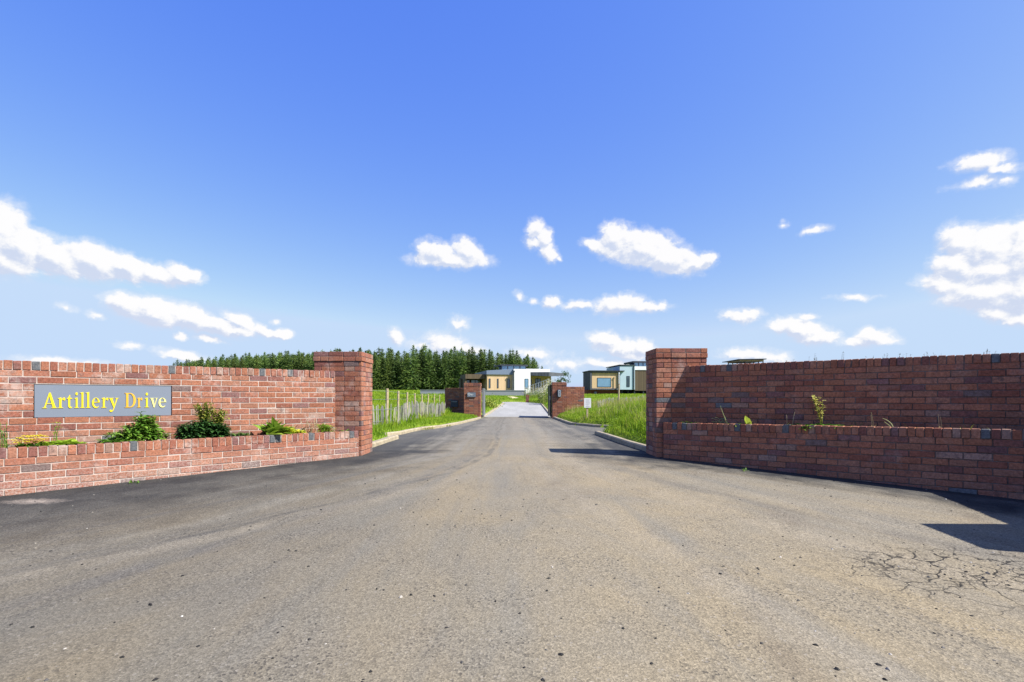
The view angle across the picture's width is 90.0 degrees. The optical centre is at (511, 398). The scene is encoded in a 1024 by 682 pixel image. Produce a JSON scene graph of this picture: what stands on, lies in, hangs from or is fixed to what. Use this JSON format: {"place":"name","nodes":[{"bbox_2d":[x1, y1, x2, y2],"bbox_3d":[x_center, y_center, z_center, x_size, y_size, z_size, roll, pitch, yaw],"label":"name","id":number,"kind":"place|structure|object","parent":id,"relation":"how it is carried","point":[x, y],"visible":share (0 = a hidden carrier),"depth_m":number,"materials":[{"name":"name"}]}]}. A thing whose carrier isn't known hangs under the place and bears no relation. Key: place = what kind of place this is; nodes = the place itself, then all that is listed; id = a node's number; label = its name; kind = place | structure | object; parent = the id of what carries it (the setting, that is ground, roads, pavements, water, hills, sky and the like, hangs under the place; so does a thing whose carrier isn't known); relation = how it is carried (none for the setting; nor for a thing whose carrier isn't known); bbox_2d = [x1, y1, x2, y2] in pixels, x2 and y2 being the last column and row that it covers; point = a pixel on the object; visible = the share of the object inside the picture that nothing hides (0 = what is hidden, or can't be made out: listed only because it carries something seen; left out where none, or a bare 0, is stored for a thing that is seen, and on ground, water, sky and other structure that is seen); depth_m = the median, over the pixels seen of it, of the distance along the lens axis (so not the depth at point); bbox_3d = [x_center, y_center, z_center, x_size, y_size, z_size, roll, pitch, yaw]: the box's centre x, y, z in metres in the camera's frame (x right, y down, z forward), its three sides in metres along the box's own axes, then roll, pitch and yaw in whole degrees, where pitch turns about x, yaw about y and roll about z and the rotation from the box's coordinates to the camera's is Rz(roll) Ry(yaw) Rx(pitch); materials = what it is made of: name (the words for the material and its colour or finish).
{"place":"outdoors","nodes":[
{"label":"outdoors","id":0,"kind":"place"},
{"bbox_2d":[373,393,645,443],"bbox_3d":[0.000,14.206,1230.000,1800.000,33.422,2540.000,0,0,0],"label":"meadow","id":1,"kind":"structure","parent":0,"point":[640,440],"depth_m":15.54,"materials":[{"name":"plant"}]},
{"bbox_2d":[0,360,334,447],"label":"boundary wall","id":2,"kind":"structure","parent":1,"relation":"on","point":[245,398],"depth_m":6.49,"materials":[{"name":"brick"}]},
{"bbox_2d":[34,384,170,417],"bbox_3d":[-4.801,0.026,6.072,1.264,0.367,0.040,0,0,-38],"label":"name sign","id":3,"kind":"object","parent":2,"relation":"attached to","point":[80,400],"visible":1,"depth_m":6.02,"materials":[{"name":"grey stone"}]},
{"bbox_2d":[218,357,224,367],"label":"conifer tree","id":4,"kind":"object","parent":1,"relation":"on","point":[220,364],"visible":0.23,"depth_m":163.79,"materials":[{"name":"green plant"}]},
{"bbox_2d":[223,358,229,367],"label":"conifer tree","id":5,"kind":"object","parent":1,"relation":"on","point":[227,362],"visible":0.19,"depth_m":162.01,"materials":[{"name":"green plant"}]},
{"bbox_2d":[230,357,238,367],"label":"conifer tree","id":6,"kind":"object","parent":1,"relation":"on","point":[233,365],"visible":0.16,"depth_m":160.22,"materials":[{"name":"green plant"}]},
{"bbox_2d":[230,354,238,367],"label":"conifer tree","id":7,"kind":"object","parent":1,"relation":"on","point":[235,359],"visible":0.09,"depth_m":163.94,"materials":[{"name":"green plant"}]},
{"bbox_2d":[236,357,243,367],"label":"conifer tree","id":8,"kind":"object","parent":1,"relation":"on","point":[241,364],"visible":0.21,"depth_m":159.26,"materials":[{"name":"green plant"}]},
{"bbox_2d":[243,353,254,367],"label":"conifer tree","id":9,"kind":"object","parent":1,"relation":"on","point":[249,364],"visible":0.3,"depth_m":156.97,"materials":[{"name":"green plant"}]},
{"bbox_2d":[253,356,260,368],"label":"conifer tree","id":10,"kind":"object","parent":1,"relation":"on","point":[256,360],"visible":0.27,"depth_m":155.71,"materials":[{"name":"green plant"}]},
{"bbox_2d":[258,352,268,368],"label":"conifer tree","id":11,"kind":"object","parent":1,"relation":"on","point":[264,362],"visible":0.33,"depth_m":153.32,"materials":[{"name":"green plant"}]},
{"bbox_2d":[266,353,276,368],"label":"conifer tree","id":12,"kind":"object","parent":1,"relation":"on","point":[272,361],"visible":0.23,"depth_m":151.83,"materials":[{"name":"green plant"}]},
{"bbox_2d":[271,352,282,368],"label":"conifer tree","id":13,"kind":"object","parent":1,"relation":"on","point":[278,366],"visible":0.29,"depth_m":150.22,"materials":[{"name":"green plant"}]},
{"bbox_2d":[279,351,288,369],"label":"conifer tree","id":14,"kind":"object","parent":1,"relation":"on","point":[286,352],"visible":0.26,"depth_m":150.77,"materials":[{"name":"green plant"}]},
{"bbox_2d":[280,355,289,369],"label":"conifer tree","id":15,"kind":"object","parent":1,"relation":"on","point":[285,362],"visible":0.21,"depth_m":149.62,"materials":[{"name":"green plant"}]},
{"bbox_2d":[286,355,298,369],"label":"conifer tree","id":16,"kind":"object","parent":1,"relation":"on","point":[292,366],"visible":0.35,"depth_m":146.74,"materials":[{"name":"green plant"}]},
{"bbox_2d":[294,351,302,369],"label":"conifer tree","id":17,"kind":"object","parent":1,"relation":"on","point":[298,359],"visible":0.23,"depth_m":147.40,"materials":[{"name":"green plant"}]},
{"bbox_2d":[296,354,306,369],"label":"conifer tree","id":18,"kind":"object","parent":1,"relation":"on","point":[300,362],"visible":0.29,"depth_m":145.77,"materials":[{"name":"green plant"}]},
{"bbox_2d":[302,353,313,369],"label":"conifer tree","id":19,"kind":"object","parent":1,"relation":"on","point":[307,364],"visible":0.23,"depth_m":143.47,"materials":[{"name":"green plant"}]},
{"bbox_2d":[372,350,378,385],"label":"conifer tree","id":20,"kind":"object","parent":1,"relation":"on","point":[374,358],"visible":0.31,"depth_m":131.84,"materials":[{"name":"green plant"}]},
{"bbox_2d":[372,358,383,389],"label":"conifer tree","id":21,"kind":"object","parent":1,"relation":"on","point":[377,376],"visible":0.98,"depth_m":128.22,"materials":[{"name":"green plant"}]},
{"bbox_2d":[372,349,385,385],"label":"conifer tree","id":22,"kind":"object","parent":1,"relation":"on","point":[382,358],"visible":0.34,"depth_m":131.19,"materials":[{"name":"green plant"}]},
{"bbox_2d":[378,355,395,389],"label":"conifer tree","id":23,"kind":"object","parent":1,"relation":"on","point":[386,381],"visible":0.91,"depth_m":128.25,"materials":[{"name":"green plant"}]},
{"bbox_2d":[382,351,393,386],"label":"conifer tree","id":24,"kind":"object","parent":1,"relation":"on","point":[390,356],"visible":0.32,"depth_m":130.51,"materials":[{"name":"green plant"}]},
{"bbox_2d":[389,353,405,389],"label":"conifer tree","id":25,"kind":"object","parent":1,"relation":"on","point":[394,375],"visible":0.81,"depth_m":128.64,"materials":[{"name":"green plant"}]},
{"bbox_2d":[391,350,407,389],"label":"conifer tree","id":26,"kind":"object","parent":1,"relation":"on","point":[399,353],"visible":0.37,"depth_m":130.20,"materials":[{"name":"green plant"}]},
{"bbox_2d":[396,356,411,389],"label":"conifer tree","id":27,"kind":"object","parent":1,"relation":"on","point":[406,364],"visible":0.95,"depth_m":127.34,"materials":[{"name":"green plant"}]},
{"bbox_2d":[400,351,410,387],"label":"conifer tree","id":28,"kind":"object","parent":1,"relation":"on","point":[405,361],"visible":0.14,"depth_m":131.08,"materials":[{"name":"green plant"}]},
{"bbox_2d":[372,389,439,418],"bbox_3d":[-4.480,0.260,24.740,0.829,1.080,29.492,0,0,-4],"label":"post fence","id":29,"kind":"object","parent":1,"relation":"on","point":[387,400],"visible":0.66,"depth_m":17.80,"materials":[{"name":"beige wood"}]},
{"bbox_2d":[373,401,444,424],"bbox_3d":[-3.087,0.458,17.093,0.749,0.822,10.531,0,0,5],"label":"paling fence","id":30,"kind":"object","parent":1,"relation":"on","point":[420,407],"visible":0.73,"depth_m":15.51,"materials":[{"name":"grey wood"}]},
{"bbox_2d":[372,384,450,389],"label":"undergrowth","id":31,"kind":"object","parent":1,"relation":"on","point":[412,389],"visible":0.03,"depth_m":127.93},
{"bbox_2d":[372,399,451,426],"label":"grass","id":32,"kind":"structure","parent":1,"relation":"on","point":[393,402],"depth_m":21.23,"materials":[{"name":"plant"}]},
{"bbox_2d":[404,344,421,389],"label":"conifer tree","id":33,"kind":"object","parent":1,"relation":"on","point":[414,374],"visible":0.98,"depth_m":127.12,"materials":[{"name":"green plant"}]},
{"bbox_2d":[409,349,427,389],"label":"conifer tree","id":34,"kind":"object","parent":1,"relation":"on","point":[422,365],"visible":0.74,"depth_m":128.15,"materials":[{"name":"green plant"}]},
{"bbox_2d":[372,412,477,440],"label":"grass","id":35,"kind":"structure","parent":1,"relation":"on","point":[446,418],"depth_m":14.82,"materials":[{"name":"plant"}]},
{"bbox_2d":[372,389,481,401],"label":"grass","id":36,"kind":"structure","parent":1,"relation":"on","point":[381,394],"depth_m":61.79,"materials":[{"name":"plant"}]},
{"bbox_2d":[420,349,436,387],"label":"conifer tree","id":37,"kind":"object","parent":1,"relation":"on","point":[428,370],"visible":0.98,"depth_m":127.45,"materials":[{"name":"green plant"}]},
{"bbox_2d":[420,390,444,394],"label":"terrace wall","id":38,"kind":"structure","parent":1,"relation":"on","point":[432,391],"depth_m":71.00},
{"bbox_2d":[427,351,443,389],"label":"conifer tree","id":39,"kind":"object","parent":1,"relation":"on","point":[436,368],"visible":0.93,"depth_m":127.96,"materials":[{"name":"green plant"}]},
{"bbox_2d":[437,350,454,388],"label":"conifer tree","id":40,"kind":"object","parent":1,"relation":"on","point":[445,379],"visible":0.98,"depth_m":127.18,"materials":[{"name":"green plant"}]},
{"bbox_2d":[441,352,455,389],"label":"conifer tree","id":41,"kind":"object","parent":1,"relation":"on","point":[449,355],"visible":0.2,"depth_m":129.23,"materials":[{"name":"green plant"}]},
{"bbox_2d":[444,346,460,387],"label":"conifer tree","id":42,"kind":"object","parent":1,"relation":"on","point":[454,356],"visible":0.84,"depth_m":127.85,"materials":[{"name":"green plant"}]},
{"bbox_2d":[445,388,463,412],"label":"wing wall","id":43,"kind":"structure","parent":1,"relation":"on","point":[454,394],"depth_m":25.16,"materials":[{"name":"brick"}]},
{"bbox_2d":[451,400,457,406],"bbox_3d":[-2.822,0.242,25.150,0.341,0.327,0.300,0,0,0],"label":"letterbox","id":44,"kind":"object","parent":43,"relation":"attached to","point":[454,403],"visible":1,"depth_m":25.02,"materials":[{"name":"plastic"}]},
{"bbox_2d":[448,350,461,385],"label":"conifer tree","id":45,"kind":"object","parent":1,"relation":"on","point":[458,363],"visible":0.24,"depth_m":129.68,"materials":[{"name":"green plant"}]},
{"bbox_2d":[454,350,470,387],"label":"conifer tree","id":46,"kind":"object","parent":1,"relation":"on","point":[463,365],"visible":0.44,"depth_m":127.07,"materials":[{"name":"green plant"}]},
{"bbox_2d":[465,346,478,373],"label":"conifer tree","id":47,"kind":"object","parent":1,"relation":"on","point":[472,364],"visible":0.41,"depth_m":127.85,"materials":[{"name":"green plant"}]},
{"bbox_2d":[464,383,481,416],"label":"gate pillar","id":48,"kind":"structure","parent":1,"relation":"on","point":[472,405],"depth_m":24.00,"materials":[{"name":"brick"}]},
{"bbox_2d":[467,392,475,396],"bbox_3d":[-1.894,-0.181,23.971,0.388,0.212,0.042,0,0,0],"label":"house plate","id":49,"kind":"object","parent":48,"relation":"attached to","point":[471,394],"visible":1,"depth_m":23.95,"materials":[{"name":"metal"}]},
{"bbox_2d":[482,388,484,416],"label":"metal gate","id":50,"kind":"structure","parent":48,"relation":"attached to","point":[483,401],"depth_m":24.72,"materials":[{"name":"silver metal"}]},
{"bbox_2d":[471,349,488,373],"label":"conifer tree","id":51,"kind":"object","parent":1,"relation":"on","point":[481,363],"visible":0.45,"depth_m":126.59,"materials":[{"name":"green plant"}]},
{"bbox_2d":[484,348,496,370],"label":"conifer tree","id":52,"kind":"object","parent":1,"relation":"on","point":[489,366],"visible":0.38,"depth_m":126.51,"materials":[{"name":"green plant"}]},
{"bbox_2d":[481,393,504,407],"bbox_3d":[-1.632,0.147,36.012,2.364,1.091,1.985,0,0,0],"label":"bush","id":53,"kind":"object","parent":1,"relation":"on","point":[488,402],"visible":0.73,"depth_m":35.83,"materials":[{"name":"green plant"}]},
{"bbox_2d":[484,403,502,416],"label":"kerb","id":54,"kind":"structure","parent":1,"relation":"on","point":[489,412],"depth_m":32.00,"materials":[{"name":"concrete"}]},
{"bbox_2d":[491,352,500,369],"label":"conifer tree","id":55,"kind":"object","parent":1,"relation":"on","point":[497,361],"visible":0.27,"depth_m":126.34,"materials":[{"name":"green plant"}]},
{"bbox_2d":[481,390,525,395],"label":"terrace wall","id":56,"kind":"structure","parent":1,"relation":"on","point":[506,392],"depth_m":71.00,"materials":[{"name":"concrete"}]},
{"bbox_2d":[501,354,508,363],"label":"conifer tree","id":57,"kind":"object","parent":1,"relation":"on","point":[505,358],"visible":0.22,"depth_m":127.84,"materials":[{"name":"green plant"}]},
{"bbox_2d":[459,364,563,392],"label":"house","id":58,"kind":"structure","parent":1,"relation":"on","point":[511,377],"depth_m":74.87,"materials":[{"name":"white paint"}]},
{"bbox_2d":[535,379,540,387],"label":"window","id":59,"kind":"structure","parent":58,"relation":"in","point":[538,385],"depth_m":78.34,"materials":[{"name":"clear glass"}]},
{"bbox_2d":[507,350,518,364],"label":"conifer tree","id":60,"kind":"object","parent":1,"relation":"on","point":[512,362],"visible":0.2,"depth_m":126.72,"materials":[{"name":"green plant"}]},
{"bbox_2d":[524,354,530,368],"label":"conifer tree","id":61,"kind":"object","parent":1,"relation":"on","point":[528,362],"visible":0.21,"depth_m":128.98,"materials":[{"name":"green plant"}]},
{"bbox_2d":[522,387,543,397],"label":"flowering thicket","id":62,"kind":"object","parent":1,"relation":"on","point":[531,394],"visible":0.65,"depth_m":62.05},
{"bbox_2d":[525,379,547,395],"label":"outdoor stair","id":63,"kind":"object","parent":1,"relation":"on","point":[535,387],"visible":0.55,"depth_m":70.00,"materials":[{"name":"concrete"}]},
{"bbox_2d":[538,377,555,402],"bbox_3d":[3.298,-0.731,48.960,1.757,2.829,10.212,0,0,0],"label":"flowering thicket","id":64,"kind":"object","parent":1,"relation":"on","point":[544,397],"visible":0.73,"depth_m":48.12,"materials":[{"name":"plant"}]},
{"bbox_2d":[551,382,566,417],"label":"gate pillar","id":65,"kind":"structure","parent":1,"relation":"on","point":[558,405],"depth_m":24.00,"materials":[{"name":"brick"}]},
{"bbox_2d":[548,385,550,416],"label":"metal gate","id":66,"kind":"structure","parent":65,"relation":"attached to","point":[549,399],"depth_m":25.23,"materials":[{"name":"silver metal"}]},
{"bbox_2d":[556,370,570,382],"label":"young tree","id":67,"kind":"object","parent":1,"relation":"on","point":[563,378],"visible":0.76,"depth_m":81.84,"materials":[{"name":"green plant"}]},
{"bbox_2d":[566,387,583,409],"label":"wing wall","id":68,"kind":"structure","parent":1,"relation":"on","point":[575,396],"depth_m":24.14,"materials":[{"name":"brick"}]},
{"bbox_2d":[584,398,590,417],"bbox_3d":[2.506,0.391,17.006,0.230,0.818,0.078,0,0,0],"label":"notice board","id":69,"kind":"object","parent":1,"relation":"on","point":[587,403],"visible":0.96,"depth_m":16.97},
{"bbox_2d":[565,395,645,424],"bbox_3d":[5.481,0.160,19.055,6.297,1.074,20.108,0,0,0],"label":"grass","id":70,"kind":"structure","parent":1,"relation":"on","point":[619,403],"depth_m":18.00,"materials":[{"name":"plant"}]},
{"bbox_2d":[582,361,645,393],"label":"house","id":71,"kind":"structure","parent":1,"relation":"on","point":[630,378],"depth_m":80.53,"materials":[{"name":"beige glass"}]},
{"bbox_2d":[597,378,610,386],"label":"window","id":72,"kind":"structure","parent":71,"relation":"in","point":[601,382],"depth_m":80.01,"materials":[{"name":"blue glass"}]},
{"bbox_2d":[598,395,645,407],"bbox_3d":[6.457,0.176,25.928,1.447,0.804,11.380,0,0,37],"label":"paling fence","id":73,"kind":"object","parent":1,"relation":"on","point":[609,398],"visible":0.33,"depth_m":23.77,"materials":[{"name":"grey wood"}]},
{"bbox_2d":[722,359,764,363],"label":"house","id":74,"kind":"structure","parent":1,"relation":"on","point":[744,361],"depth_m":62.09,"materials":[{"name":"grey"}]},
{"bbox_2d":[685,352,1023,429],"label":"boundary wall","id":75,"kind":"structure","parent":1,"relation":"on","point":[980,391],"depth_m":6.26,"materials":[{"name":"red brick"}]},
{"bbox_2d":[0,417,1023,681],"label":"road","id":76,"kind":"structure","parent":0,"point":[154,541],"depth_m":3.11,"materials":[{"name":"asphalt"}]},
{"bbox_2d":[0,431,358,495],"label":"planter wall","id":77,"kind":"structure","parent":76,"relation":"on","point":[25,470],"depth_m":5.80,"materials":[{"name":"brick"}]},
{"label":"soil","id":78,"kind":"object","parent":77,"relation":"in","visible":0},
{"bbox_2d":[0,421,11,447],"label":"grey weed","id":79,"kind":"object","parent":78,"relation":"on","point":[4,441],"visible":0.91,"depth_m":5.18,"materials":[{"name":"green plant"}]},
{"bbox_2d":[11,435,48,446],"bbox_3d":[-4.899,0.448,5.191,0.300,0.163,0.264,0,0,-19],"label":"flower clump","id":80,"kind":"object","parent":78,"relation":"on","point":[19,444],"visible":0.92,"depth_m":5.16,"materials":[{"name":"yellow plant"}]},
{"bbox_2d":[26,422,85,445],"bbox_3d":[-4.812,0.390,5.420,0.503,0.281,0.379,0,0,-39],"label":"leafy weed","id":81,"kind":"object","parent":78,"relation":"on","point":[65,442],"visible":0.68,"depth_m":5.40,"materials":[{"name":"green plant"}]},
{"bbox_2d":[94,411,174,442],"bbox_3d":[-4.372,0.340,5.986,0.808,0.386,0.528,0,0,-37],"label":"leafy shrub","id":82,"kind":"object","parent":78,"relation":"on","point":[144,428],"visible":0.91,"depth_m":5.93,"materials":[{"name":"green plant"}]},
{"bbox_2d":[172,400,230,438],"bbox_3d":[-3.840,0.276,6.391,0.716,0.516,0.460,0,0,-45],"label":"flowering shrub","id":83,"kind":"object","parent":78,"relation":"on","point":[205,426],"visible":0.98,"depth_m":6.36,"materials":[{"name":"green plant"}]},
{"bbox_2d":[229,432,250,436],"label":"plant","id":84,"kind":"object","parent":78,"relation":"on","point":[240,434],"visible":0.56,"depth_m":6.64,"materials":[{"name":"green plant"}]},
{"bbox_2d":[252,417,294,434],"bbox_3d":[-3.206,0.377,6.921,0.564,0.287,0.370,0,0,0],"label":"leaf plant","id":85,"kind":"object","parent":78,"relation":"on","point":[273,427],"visible":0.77,"depth_m":6.84,"materials":[{"name":"plant"}]},
{"bbox_2d":[276,426,307,433],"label":"lime plant","id":86,"kind":"object","parent":78,"relation":"on","point":[292,430],"visible":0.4,"depth_m":7.07,"materials":[{"name":"green plant"}]},
{"bbox_2d":[301,419,316,432],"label":"dry weed","id":87,"kind":"object","parent":78,"relation":"on","point":[314,423],"visible":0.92,"depth_m":7.32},
{"bbox_2d":[317,423,335,431],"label":"round shrub","id":88,"kind":"object","parent":78,"relation":"on","point":[324,428],"visible":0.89,"depth_m":7.39,"materials":[{"name":"green plant"}]},
{"bbox_2d":[313,352,372,455],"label":"brick pillar","id":89,"kind":"structure","parent":76,"relation":"on","point":[353,391],"depth_m":7.70,"materials":[{"name":"brick"}]},
{"bbox_2d":[372,435,398,447],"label":"kerb","id":90,"kind":"structure","parent":76,"relation":"on","point":[378,442],"depth_m":9.77,"materials":[{"name":"concrete"}]},
{"bbox_2d":[147,499,647,680],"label":"loose stones","id":91,"kind":"object","parent":76,"relation":"on","point":[401,596],"visible":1,"depth_m":2.76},
{"bbox_2d":[385,417,480,435],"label":"kerb","id":92,"kind":"structure","parent":76,"relation":"on","point":[401,432],"depth_m":14.47,"materials":[{"name":"concrete"}]},
{"bbox_2d":[9,462,1011,681],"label":"loose stones","id":93,"kind":"object","parent":76,"relation":"on","point":[562,654],"visible":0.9,"depth_m":2.65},
{"bbox_2d":[553,417,610,426],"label":"kerb","id":94,"kind":"structure","parent":76,"relation":"on","point":[581,424],"depth_m":16.68,"materials":[{"name":"concrete"}]},
{"bbox_2d":[595,431,645,450],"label":"kerb","id":95,"kind":"structure","parent":76,"relation":"on","point":[633,444],"depth_m":9.88,"materials":[{"name":"concrete"}]},
{"bbox_2d":[645,348,707,456],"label":"brick pillar","id":96,"kind":"structure","parent":76,"relation":"on","point":[665,383],"depth_m":7.70,"materials":[{"name":"brick"}]},
{"bbox_2d":[663,422,1023,499],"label":"planter wall","id":97,"kind":"structure","parent":76,"relation":"on","point":[988,462],"depth_m":5.88,"materials":[{"name":"red brick"}]},
{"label":"soil","id":98,"kind":"object","parent":97,"relation":"in","visible":0},
{"bbox_2d":[711,406,727,423],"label":"grass weed","id":99,"kind":"object","parent":98,"relation":"on","point":[725,422],"depth_m":7.19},
{"bbox_2d":[731,416,751,426],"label":"broad leaf weed","id":100,"kind":"object","parent":98,"relation":"on","point":[747,420],"visible":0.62,"depth_m":6.88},
{"bbox_2d":[790,395,851,429],"bbox_3d":[3.857,0.185,6.376,0.835,0.465,0.448,0,0,42],"label":"flowering weed","id":101,"kind":"object","parent":98,"relation":"on","point":[818,408],"visible":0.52,"depth_m":6.38,"materials":[{"name":"green plant"}]},
{"bbox_2d":[682,536,1023,648],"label":"loose stones","id":102,"kind":"object","parent":76,"relation":"on","point":[927,576],"visible":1,"depth_m":3.16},
{"bbox_2d":[0,0,1023,389],"label":"sky","id":103,"kind":"structure","parent":0,"point":[577,187],"materials":[{"name":"blue"}]},
{"bbox_2d":[485,402,549,416],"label":"gravel drive","id":104,"kind":"structure","parent":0,"point":[517,409],"depth_m":33.77,"materials":[{"name":"gravel"}]},
{"bbox_2d":[481,395,595,412],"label":"grass","id":105,"kind":"structure","parent":0,"point":[521,398],"depth_m":56.37,"materials":[{"name":"plant"}]},
{"bbox_2d":[540,393,645,401],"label":"grass","id":106,"kind":"structure","parent":0,"point":[612,395],"depth_m":67.62,"materials":[{"name":"plant"}]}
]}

